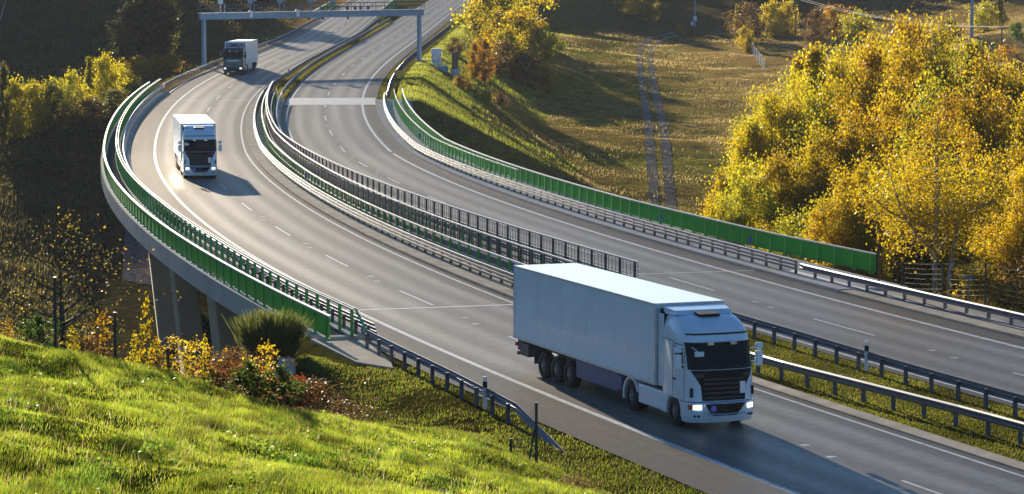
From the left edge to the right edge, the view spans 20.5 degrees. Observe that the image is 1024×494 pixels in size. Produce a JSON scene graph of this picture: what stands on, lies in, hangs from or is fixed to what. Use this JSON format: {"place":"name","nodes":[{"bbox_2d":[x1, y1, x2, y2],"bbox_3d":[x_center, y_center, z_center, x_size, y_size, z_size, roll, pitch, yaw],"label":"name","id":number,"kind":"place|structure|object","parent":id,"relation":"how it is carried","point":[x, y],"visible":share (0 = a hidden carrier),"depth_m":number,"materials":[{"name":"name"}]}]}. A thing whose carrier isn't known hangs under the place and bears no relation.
{"place":"outdoors","nodes":[
{"label":"outdoors","id":0,"kind":"place"},
{"bbox_2d":[122,229,151,284],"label":"slope paving","id":1,"kind":"structure","parent":0,"point":[136,250],"depth_m":260.03,"materials":[{"name":"concrete"}]},
{"bbox_2d":[273,22,389,99],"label":"median grass","id":2,"kind":"structure","parent":0,"point":[280,86],"depth_m":358.79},
{"bbox_2d":[311,338,392,369],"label":"paving","id":3,"kind":"structure","parent":0,"point":[356,351],"depth_m":113.92,"materials":[{"name":"concrete"}]},
{"bbox_2d":[0,0,1023,493],"bbox_3d":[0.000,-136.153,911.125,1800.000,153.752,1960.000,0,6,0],"label":"ground","id":4,"kind":"structure","parent":0,"point":[572,18],"depth_m":333.91,"materials":[{"name":"plant"}]},
{"bbox_2d":[0,61,12,145],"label":"tree","id":5,"kind":"object","parent":4,"relation":"on","point":[5,108],"visible":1,"depth_m":310.67,"materials":[{"name":"green plant"}]},
{"bbox_2d":[0,74,53,138],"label":"shrub","id":6,"kind":"object","parent":4,"relation":"on","point":[17,127],"visible":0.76,"depth_m":315.39,"materials":[{"name":"green plant"}]},
{"bbox_2d":[1,75,60,131],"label":"shrub","id":7,"kind":"object","parent":4,"relation":"on","point":[35,86],"visible":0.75,"depth_m":318.43,"materials":[{"name":"yellow plant"}]},
{"bbox_2d":[13,312,63,347],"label":"shrub","id":8,"kind":"object","parent":4,"relation":"on","point":[38,331],"visible":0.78,"depth_m":80.50,"materials":[{"name":"green plant"}]},
{"bbox_2d":[29,76,79,129],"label":"shrub","id":9,"kind":"object","parent":4,"relation":"on","point":[58,122],"visible":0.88,"depth_m":319.24,"materials":[{"name":"green plant"}]},
{"bbox_2d":[48,66,98,115],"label":"shrub","id":10,"kind":"object","parent":4,"relation":"on","point":[78,92],"visible":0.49,"depth_m":327.45,"materials":[{"name":"yellow plant"}]},
{"bbox_2d":[56,96,113,128],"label":"shrub","id":11,"kind":"object","parent":4,"relation":"on","point":[86,103],"visible":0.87,"depth_m":314.63,"materials":[{"name":"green plant"}]},
{"bbox_2d":[0,206,180,359],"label":"bare tree","id":12,"kind":"object","parent":4,"relation":"on","point":[63,328],"visible":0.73,"depth_m":86.44,"materials":[{"name":"brown plant"}]},
{"bbox_2d":[90,85,131,115],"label":"shrub","id":13,"kind":"object","parent":4,"relation":"on","point":[115,94],"visible":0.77,"depth_m":314.07,"materials":[{"name":"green plant"}]},
{"bbox_2d":[91,49,132,99],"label":"shrub","id":14,"kind":"object","parent":4,"relation":"on","point":[103,68],"visible":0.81,"depth_m":344.09,"materials":[{"name":"yellow plant"}]},
{"bbox_2d":[100,6,147,64],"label":"tree","id":15,"kind":"object","parent":4,"relation":"on","point":[127,41],"visible":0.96,"depth_m":406.94,"materials":[{"name":"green plant"}]},
{"bbox_2d":[0,0,294,352],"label":"valley scrub","id":16,"kind":"object","parent":4,"relation":"on","point":[151,81],"visible":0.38,"depth_m":294.67,"materials":[{"name":"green plant"}]},
{"bbox_2d":[117,0,184,65],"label":"tree","id":17,"kind":"object","parent":4,"relation":"on","point":[155,37],"visible":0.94,"depth_m":407.17,"materials":[{"name":"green plant"}]},
{"bbox_2d":[187,345,296,398],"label":"shrub","id":18,"kind":"object","parent":4,"relation":"on","point":[231,355],"visible":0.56,"depth_m":84.61,"materials":[{"name":"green plant"}]},
{"bbox_2d":[222,356,267,400],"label":"shrub","id":19,"kind":"object","parent":4,"relation":"on","point":[249,367],"visible":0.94,"depth_m":81.59,"materials":[{"name":"green plant"}]},
{"bbox_2d":[222,305,315,365],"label":"broom bush","id":20,"kind":"object","parent":4,"relation":"on","point":[284,334],"visible":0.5,"depth_m":111.23,"materials":[{"name":"green plant"}]},
{"bbox_2d":[257,361,307,408],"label":"shrub","id":21,"kind":"object","parent":4,"relation":"on","point":[282,373],"visible":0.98,"depth_m":81.63,"materials":[{"name":"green plant"}]},
{"bbox_2d":[0,335,596,493],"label":"leafy weeds","id":22,"kind":"object","parent":4,"relation":"on","point":[254,441],"visible":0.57,"depth_m":65.06,"materials":[{"name":"green plant"}]},
{"bbox_2d":[0,334,599,493],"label":"grass","id":23,"kind":"structure","parent":4,"relation":"on","point":[332,484],"depth_m":67.63,"materials":[{"name":"plant"}]},
{"bbox_2d":[0,336,609,493],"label":"dead stalks","id":24,"kind":"object","parent":4,"relation":"on","point":[215,438],"visible":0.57,"depth_m":62.62,"materials":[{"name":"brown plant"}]},
{"bbox_2d":[101,92,512,379],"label":"road bridge","id":25,"kind":"structure","parent":4,"relation":"on","point":[172,271],"depth_m":172.46,"materials":[{"name":"concrete"}]},
{"bbox_2d":[103,82,330,339],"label":"bridge parapet","id":26,"kind":"structure","parent":25,"relation":"on","point":[255,288],"depth_m":141.83,"materials":[{"name":"metal"}]},
{"bbox_2d":[107,92,345,334],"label":"walkway","id":27,"kind":"structure","parent":25,"relation":"on","point":[111,160],"depth_m":220.48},
{"bbox_2d":[115,79,367,335],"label":"bridge railing","id":28,"kind":"object","parent":25,"relation":"on","point":[130,181],"visible":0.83,"depth_m":156.49,"materials":[{"name":"metal"}]},
{"bbox_2d":[121,84,376,342],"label":"guardrail","id":29,"kind":"object","parent":25,"relation":"on","point":[369,325],"visible":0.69,"depth_m":140.03,"materials":[{"name":"metal"}]},
{"bbox_2d":[253,91,512,286],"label":"guardrail","id":30,"kind":"object","parent":25,"relation":"on","point":[277,163],"visible":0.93,"depth_m":163.55,"materials":[{"name":"metal"}]},
{"bbox_2d":[261,89,526,280],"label":"bridge railing","id":31,"kind":"object","parent":25,"relation":"on","point":[274,150],"visible":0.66,"depth_m":172.85,"materials":[{"name":"metal"}]},
{"bbox_2d":[197,0,424,67],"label":"road gantry","id":32,"kind":"object","parent":4,"relation":"on","point":[292,13],"visible":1,"depth_m":370.78,"materials":[{"name":"metal"}]},
{"bbox_2d":[255,374,368,417],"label":"shrub","id":33,"kind":"object","parent":4,"relation":"on","point":[323,397],"visible":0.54,"depth_m":87.65,"materials":[{"name":"red plant"}]},
{"bbox_2d":[396,23,490,129],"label":"slope grass","id":34,"kind":"structure","parent":4,"relation":"on","point":[424,86],"depth_m":349.53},
{"bbox_2d":[360,326,567,454],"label":"guardrail","id":35,"kind":"object","parent":4,"relation":"on","point":[477,388],"visible":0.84,"depth_m":102.77,"materials":[{"name":"metal"}]},
{"bbox_2d":[228,351,716,493],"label":"verge grass","id":36,"kind":"structure","parent":4,"relation":"on","point":[540,466],"depth_m":91.62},
{"bbox_2d":[467,3,515,52],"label":"shrub","id":37,"kind":"object","parent":4,"relation":"on","point":[498,15],"visible":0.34,"depth_m":443.37,"materials":[{"name":"yellow plant"}]},
{"bbox_2d":[450,0,538,38],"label":"shrub","id":38,"kind":"object","parent":4,"relation":"on","point":[483,6],"visible":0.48,"depth_m":471.62,"materials":[{"name":"yellow plant"}]},
{"bbox_2d":[473,38,532,77],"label":"shrub","id":39,"kind":"object","parent":4,"relation":"on","point":[505,46],"visible":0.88,"depth_m":414.15,"materials":[{"name":"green plant"}]},
{"bbox_2d":[486,20,537,75],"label":"shrub","id":40,"kind":"object","parent":4,"relation":"on","point":[508,35],"visible":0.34,"depth_m":422.55,"materials":[{"name":"yellow plant"}]},
{"bbox_2d":[484,1,552,69],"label":"shrub","id":41,"kind":"object","parent":4,"relation":"on","point":[520,20],"visible":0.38,"depth_m":436.70,"materials":[{"name":"yellow plant"}]},
{"bbox_2d":[501,51,559,89],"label":"shrub","id":42,"kind":"object","parent":4,"relation":"on","point":[521,76],"visible":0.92,"depth_m":415.29,"materials":[{"name":"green plant"}]},
{"bbox_2d":[517,14,565,72],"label":"shrub","id":43,"kind":"object","parent":4,"relation":"on","point":[548,44],"visible":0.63,"depth_m":435.27,"materials":[{"name":"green plant"}]},
{"bbox_2d":[263,99,907,291],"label":"road bridge","id":44,"kind":"structure","parent":4,"relation":"on","point":[729,257],"depth_m":169.72,"materials":[{"name":"concrete"}]},
{"bbox_2d":[265,82,572,275],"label":"screen","id":45,"kind":"object","parent":44,"relation":"on","point":[282,144],"visible":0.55,"depth_m":167.04,"materials":[{"name":"metal"}]},
{"bbox_2d":[267,81,638,277],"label":"screen","id":46,"kind":"object","parent":44,"relation":"on","point":[325,163],"visible":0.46,"depth_m":161.72,"materials":[{"name":"metal"}]},
{"bbox_2d":[270,89,639,278],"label":"bridge railing","id":47,"kind":"object","parent":44,"relation":"on","point":[274,98],"visible":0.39,"depth_m":160.02,"materials":[{"name":"metal"}]},
{"bbox_2d":[393,90,517,182],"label":"bridge railing","id":48,"kind":"object","parent":44,"relation":"on","point":[410,123],"visible":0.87,"depth_m":235.89,"materials":[{"name":"metal"}]},
{"bbox_2d":[383,92,797,273],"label":"guardrail","id":49,"kind":"object","parent":44,"relation":"on","point":[422,149],"visible":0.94,"depth_m":172.90,"materials":[{"name":"metal"}]},
{"bbox_2d":[402,88,875,273],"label":"bridge parapet","id":50,"kind":"structure","parent":44,"relation":"on","point":[852,258],"depth_m":166.77,"materials":[{"name":"metal"}]},
{"bbox_2d":[702,119,766,220],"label":"birch tree","id":51,"kind":"object","parent":4,"relation":"on","point":[744,148],"visible":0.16,"depth_m":205.56,"materials":[{"name":"yellow plant"}]},
{"bbox_2d":[721,0,770,42],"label":"tree","id":52,"kind":"object","parent":4,"relation":"on","point":[758,28],"visible":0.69,"depth_m":524.22,"materials":[{"name":"orange plant"}]},
{"bbox_2d":[696,149,798,246],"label":"birch tree","id":53,"kind":"object","parent":4,"relation":"on","point":[769,210],"visible":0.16,"depth_m":175.02,"materials":[{"name":"yellow plant"}]},
{"bbox_2d":[723,79,793,178],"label":"birch tree","id":54,"kind":"object","parent":4,"relation":"on","point":[767,110],"visible":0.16,"depth_m":208.44,"materials":[{"name":"yellow plant"}]},
{"bbox_2d":[726,140,819,231],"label":"birch tree","id":55,"kind":"object","parent":4,"relation":"on","point":[784,166],"visible":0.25,"depth_m":177.71,"materials":[{"name":"yellow plant"}]},
{"bbox_2d":[756,92,807,196],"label":"birch tree","id":56,"kind":"object","parent":4,"relation":"on","point":[792,108],"visible":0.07,"depth_m":204.85,"materials":[{"name":"yellow plant"}]},
{"bbox_2d":[771,0,800,36],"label":"shrub","id":57,"kind":"object","parent":4,"relation":"on","point":[783,21],"visible":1,"depth_m":533.69,"materials":[{"name":"yellow plant"}]},
{"bbox_2d":[766,68,826,169],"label":"birch tree","id":58,"kind":"object","parent":4,"relation":"on","point":[801,104],"visible":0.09,"depth_m":205.93,"materials":[{"name":"yellow plant"}]},
{"bbox_2d":[778,133,830,257],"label":"birch tree","id":59,"kind":"object","parent":4,"relation":"on","point":[813,160],"visible":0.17,"depth_m":177.61,"materials":[{"name":"yellow plant"}]},
{"bbox_2d":[770,110,840,238],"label":"birch tree","id":60,"kind":"object","parent":4,"relation":"on","point":[824,143],"visible":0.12,"depth_m":178.03,"materials":[{"name":"yellow plant"}]},
{"bbox_2d":[797,7,833,48],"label":"tree","id":61,"kind":"object","parent":4,"relation":"on","point":[811,27],"visible":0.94,"depth_m":502.07,"materials":[{"name":"brown plant"}]},
{"bbox_2d":[794,41,840,124],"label":"birch tree","id":62,"kind":"object","parent":4,"relation":"on","point":[813,64],"visible":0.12,"depth_m":235.86,"materials":[{"name":"yellow plant"}]},
{"bbox_2d":[771,70,873,180],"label":"birch tree","id":63,"kind":"object","parent":4,"relation":"on","point":[828,120],"visible":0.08,"depth_m":201.86,"materials":[{"name":"yellow plant"}]},
{"bbox_2d":[806,2,854,38],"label":"shrub","id":64,"kind":"object","parent":4,"relation":"on","point":[830,13],"visible":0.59,"depth_m":519.57,"materials":[{"name":"orange plant"}]},
{"bbox_2d":[803,30,862,135],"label":"birch tree","id":65,"kind":"object","parent":4,"relation":"on","point":[836,68],"visible":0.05,"depth_m":208.77,"materials":[{"name":"yellow plant"}]},
{"bbox_2d":[785,125,888,232],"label":"birch tree","id":66,"kind":"object","parent":4,"relation":"on","point":[838,151],"visible":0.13,"depth_m":176.00,"materials":[{"name":"yellow plant"}]},
{"bbox_2d":[802,94,885,223],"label":"birch tree","id":67,"kind":"object","parent":4,"relation":"on","point":[848,131],"visible":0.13,"depth_m":176.64,"materials":[{"name":"yellow plant"}]},
{"bbox_2d":[799,158,891,278],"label":"birch tree","id":68,"kind":"object","parent":4,"relation":"on","point":[838,238],"visible":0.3,"depth_m":153.70,"materials":[{"name":"yellow plant"}]},
{"bbox_2d":[836,7,884,42],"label":"shrub","id":69,"kind":"object","parent":4,"relation":"on","point":[855,19],"visible":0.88,"depth_m":506.94,"materials":[{"name":"yellow plant"}]},
{"bbox_2d":[809,17,913,162],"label":"birch tree","id":70,"kind":"object","parent":4,"relation":"on","point":[871,58],"visible":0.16,"depth_m":202.05,"materials":[{"name":"yellow plant"}]},
{"bbox_2d":[824,149,902,281],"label":"birch tree","id":71,"kind":"object","parent":4,"relation":"on","point":[858,218],"visible":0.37,"depth_m":154.74,"materials":[{"name":"yellow plant"}]},
{"bbox_2d":[825,100,907,260],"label":"birch tree","id":72,"kind":"object","parent":4,"relation":"on","point":[870,139],"visible":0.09,"depth_m":176.27,"materials":[{"name":"yellow plant"}]},
{"bbox_2d":[831,72,922,191],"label":"birch tree","id":73,"kind":"object","parent":4,"relation":"on","point":[894,109],"visible":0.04,"depth_m":180.18,"materials":[{"name":"yellow plant"}]},
{"bbox_2d":[843,27,940,154],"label":"birch tree","id":74,"kind":"object","parent":4,"relation":"on","point":[910,63],"visible":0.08,"depth_m":203.60,"materials":[{"name":"yellow plant"}]},
{"bbox_2d":[790,270,1023,330],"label":"drain kerb","id":75,"kind":"structure","parent":4,"relation":"on","point":[940,308],"depth_m":128.78,"materials":[{"name":"concrete"}]},
{"bbox_2d":[883,2,933,112],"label":"birch tree","id":76,"kind":"object","parent":4,"relation":"on","point":[913,32],"visible":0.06,"depth_m":209.36,"materials":[{"name":"yellow plant"}]},
{"bbox_2d":[876,139,951,291],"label":"birch tree","id":77,"kind":"object","parent":4,"relation":"on","point":[908,276],"visible":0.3,"depth_m":158.45,"materials":[{"name":"yellow plant"}]},
{"bbox_2d":[835,92,1023,296],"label":"birch tree","id":78,"kind":"object","parent":4,"relation":"on","point":[918,217],"visible":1,"depth_m":140.54,"materials":[{"name":"yellow plant"}]},
{"bbox_2d":[893,150,965,294],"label":"birch tree","id":79,"kind":"object","parent":4,"relation":"on","point":[928,265],"visible":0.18,"depth_m":157.26,"materials":[{"name":"yellow plant"}]},
{"bbox_2d":[888,60,982,190],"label":"birch tree","id":80,"kind":"object","parent":4,"relation":"on","point":[929,92],"visible":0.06,"depth_m":182.49,"materials":[{"name":"yellow plant"}]},
{"bbox_2d":[899,42,981,124],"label":"birch tree","id":81,"kind":"object","parent":4,"relation":"on","point":[935,64],"visible":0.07,"depth_m":205.53,"materials":[{"name":"yellow plant"}]},
{"bbox_2d":[909,0,976,90],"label":"birch tree","id":82,"kind":"object","parent":4,"relation":"on","point":[942,33],"visible":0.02,"depth_m":238.16,"materials":[{"name":"yellow plant"}]},
{"bbox_2d":[904,28,987,114],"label":"birch tree","id":83,"kind":"object","parent":4,"relation":"on","point":[954,64],"visible":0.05,"depth_m":205.58,"materials":[{"name":"yellow plant"}]},
{"bbox_2d":[906,77,1000,198],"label":"birch tree","id":84,"kind":"object","parent":4,"relation":"on","point":[945,114],"visible":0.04,"depth_m":174.92,"materials":[{"name":"yellow plant"}]},
{"bbox_2d":[921,99,1015,188],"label":"birch tree","id":85,"kind":"object","parent":4,"relation":"on","point":[977,123],"visible":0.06,"depth_m":180.76,"materials":[{"name":"yellow plant"}]},
{"bbox_2d":[938,120,999,292],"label":"birch tree","id":86,"kind":"object","parent":4,"relation":"on","point":[966,160],"visible":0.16,"depth_m":155.04,"materials":[{"name":"yellow plant"}]},
{"bbox_2d":[932,260,1023,308],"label":"shrub","id":87,"kind":"object","parent":4,"relation":"on","point":[977,283],"visible":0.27,"depth_m":138.51,"materials":[{"name":"yellow plant"}]},
{"bbox_2d":[939,37,1022,142],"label":"birch tree","id":88,"kind":"object","parent":4,"relation":"on","point":[986,75],"visible":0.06,"depth_m":202.73,"materials":[{"name":"yellow plant"}]},
{"bbox_2d":[964,0,1009,31],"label":"shrub","id":89,"kind":"object","parent":4,"relation":"on","point":[983,9],"visible":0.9,"depth_m":486.78,"materials":[{"name":"yellow plant"}]},
{"bbox_2d":[959,140,1014,272],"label":"birch tree","id":90,"kind":"object","parent":4,"relation":"on","point":[993,178],"visible":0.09,"depth_m":154.83,"materials":[{"name":"yellow plant"}]},
{"bbox_2d":[960,188,1014,289],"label":"birch tree","id":91,"kind":"object","parent":4,"relation":"on","point":[974,247],"visible":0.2,"depth_m":147.44,"materials":[{"name":"yellow plant"}]},
{"bbox_2d":[966,79,1019,176],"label":"birch tree","id":92,"kind":"object","parent":4,"relation":"on","point":[998,123],"visible":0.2,"depth_m":180.33,"materials":[{"name":"yellow plant"}]},
{"bbox_2d":[973,274,1023,311],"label":"shrub","id":93,"kind":"object","parent":4,"relation":"on","point":[1007,287],"visible":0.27,"depth_m":136.57,"materials":[{"name":"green plant"}]},
{"bbox_2d":[974,154,1023,299],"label":"birch tree","id":94,"kind":"object","parent":4,"relation":"on","point":[1014,237],"visible":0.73,"depth_m":141.92,"materials":[{"name":"yellow plant"}]},
{"bbox_2d":[130,0,1023,493],"bbox_3d":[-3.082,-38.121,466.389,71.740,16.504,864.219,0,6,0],"label":"road","id":95,"kind":"structure","parent":0,"point":[250,206],"depth_m":118.62,"materials":[{"name":"asphalt"}]},
{"bbox_2d":[173,114,221,177],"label":"articulated lorry","id":96,"kind":"object","parent":95,"relation":"on","point":[194,144],"visible":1,"depth_m":210.21,"materials":[{"name":"metal"}]},
{"bbox_2d":[220,39,257,73],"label":"articulated lorry","id":97,"kind":"object","parent":95,"relation":"on","point":[240,56],"visible":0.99,"depth_m":349.82,"materials":[{"name":"metal"}]},
{"bbox_2d":[513,263,762,425],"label":"articulated lorry","id":98,"kind":"object","parent":95,"relation":"on","point":[682,357],"visible":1,"depth_m":98.51,"materials":[{"name":"metal"}]},
{"bbox_2d":[752,376,1023,470],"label":"gutter","id":99,"kind":"object","parent":95,"relation":"on","point":[950,443],"visible":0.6,"depth_m":95.25,"materials":[{"name":"concrete"}]},
{"bbox_2d":[282,0,1023,408],"bbox_3d":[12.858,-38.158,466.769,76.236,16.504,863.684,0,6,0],"label":"road","id":100,"kind":"structure","parent":0,"point":[330,110],"depth_m":158.79,"materials":[{"name":"asphalt"}]},
{"bbox_2d":[838,289,1023,338],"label":"road shoulder","id":101,"kind":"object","parent":100,"relation":"on","point":[1001,329],"depth_m":126.30,"materials":[{"name":"concrete"}]},
{"bbox_2d":[636,32,672,205],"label":"track","id":102,"kind":"structure","parent":0,"point":[653,186],"depth_m":365.53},
{"bbox_2d":[646,35,678,209],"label":"track","id":103,"kind":"structure","parent":0,"point":[669,187],"depth_m":360.77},
{"bbox_2d":[746,326,1023,461],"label":"median grass","id":104,"kind":"structure","parent":0,"point":[891,415],"depth_m":102.08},
{"bbox_2d":[731,312,1023,416],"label":"guardrail","id":105,"kind":"object","parent":104,"relation":"on","point":[986,390],"visible":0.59,"depth_m":107.06,"materials":[{"name":"metal"}]},
{"bbox_2d":[750,351,1023,444],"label":"guardrail","id":106,"kind":"object","parent":104,"relation":"on","point":[923,401],"visible":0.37,"depth_m":98.81,"materials":[{"name":"metal"}]},
{"bbox_2d":[874,288,1023,326],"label":"paving","id":107,"kind":"structure","parent":0,"point":[981,314],"depth_m":128.17,"materials":[{"name":"concrete"}]},
{"bbox_2d":[799,263,1023,323],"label":"guardrail","id":108,"kind":"object","parent":107,"relation":"on","point":[966,305],"visible":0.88,"depth_m":129.69,"materials":[{"name":"metal"}]},
{"bbox_2d":[980,69,1023,136],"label":"birch tree","id":109,"kind":"object","parent":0,"point":[1007,89],"visible":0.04,"depth_m":201.62,"materials":[{"name":"yellow plant"}]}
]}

